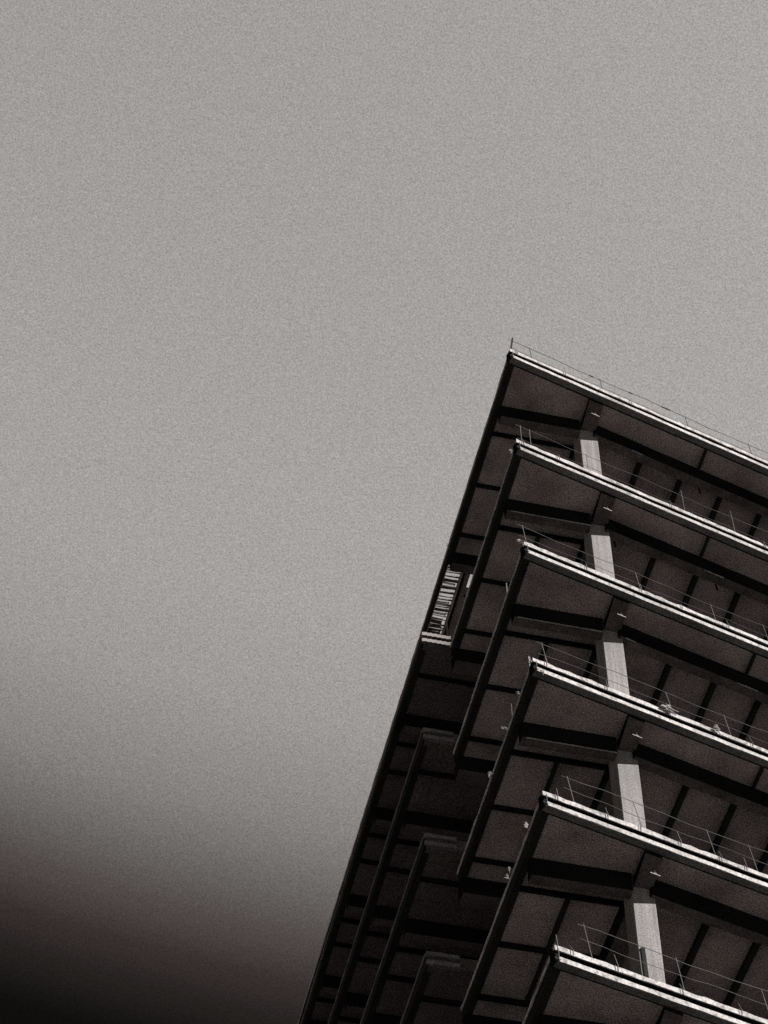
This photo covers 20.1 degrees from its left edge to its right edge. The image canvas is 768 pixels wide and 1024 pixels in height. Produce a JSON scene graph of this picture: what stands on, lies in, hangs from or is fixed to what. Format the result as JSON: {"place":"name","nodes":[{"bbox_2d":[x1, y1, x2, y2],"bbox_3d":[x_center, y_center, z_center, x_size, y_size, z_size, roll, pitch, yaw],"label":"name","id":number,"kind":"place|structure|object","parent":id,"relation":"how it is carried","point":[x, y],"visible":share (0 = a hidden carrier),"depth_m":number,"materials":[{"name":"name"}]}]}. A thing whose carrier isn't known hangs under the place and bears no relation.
{"place":"outdoors","nodes":[
{"label":"outdoors","id":0,"kind":"place"},
{"bbox_2d":[0,0,767,1023],"label":"sky","id":1,"kind":"structure","parent":0,"point":[269,269],"materials":[{"name":"grey"}]},
{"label":"yard pavement","id":2,"kind":"structure","parent":0,"visible":0},
{"bbox_2d":[297,338,767,1023],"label":"concrete building","id":3,"kind":"structure","parent":2,"relation":"on","point":[437,916],"depth_m":44.84,"materials":[{"name":"black concrete"}]},
{"bbox_2d":[639,951,642,975],"bbox_3d":[4.415,8.032,36.862,0.021,1.451,0.071,10,-53,-7],"label":"thin rod","id":4,"kind":"object","parent":3,"relation":"on","point":[640,963],"visible":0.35,"depth_m":37.20,"materials":[{"name":"metal"}]},
{"bbox_2d":[640,947,648,977],"bbox_3d":[4.487,8.008,36.907,0.075,1.550,0.031,12,-55,-9],"label":"plank","id":5,"kind":"object","parent":3,"relation":"on","point":[644,960],"visible":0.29,"depth_m":37.25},
{"bbox_2d":[660,704,678,715],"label":"rag","id":6,"kind":"object","parent":3,"relation":"attached to","point":[668,708],"visible":1,"depth_m":41.46,"materials":[{"name":"fabric"}]},
{"bbox_2d":[714,724,720,735],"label":"rag","id":7,"kind":"object","parent":3,"relation":"attached to","point":[716,727],"visible":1,"depth_m":41.75,"materials":[{"name":"fabric"}]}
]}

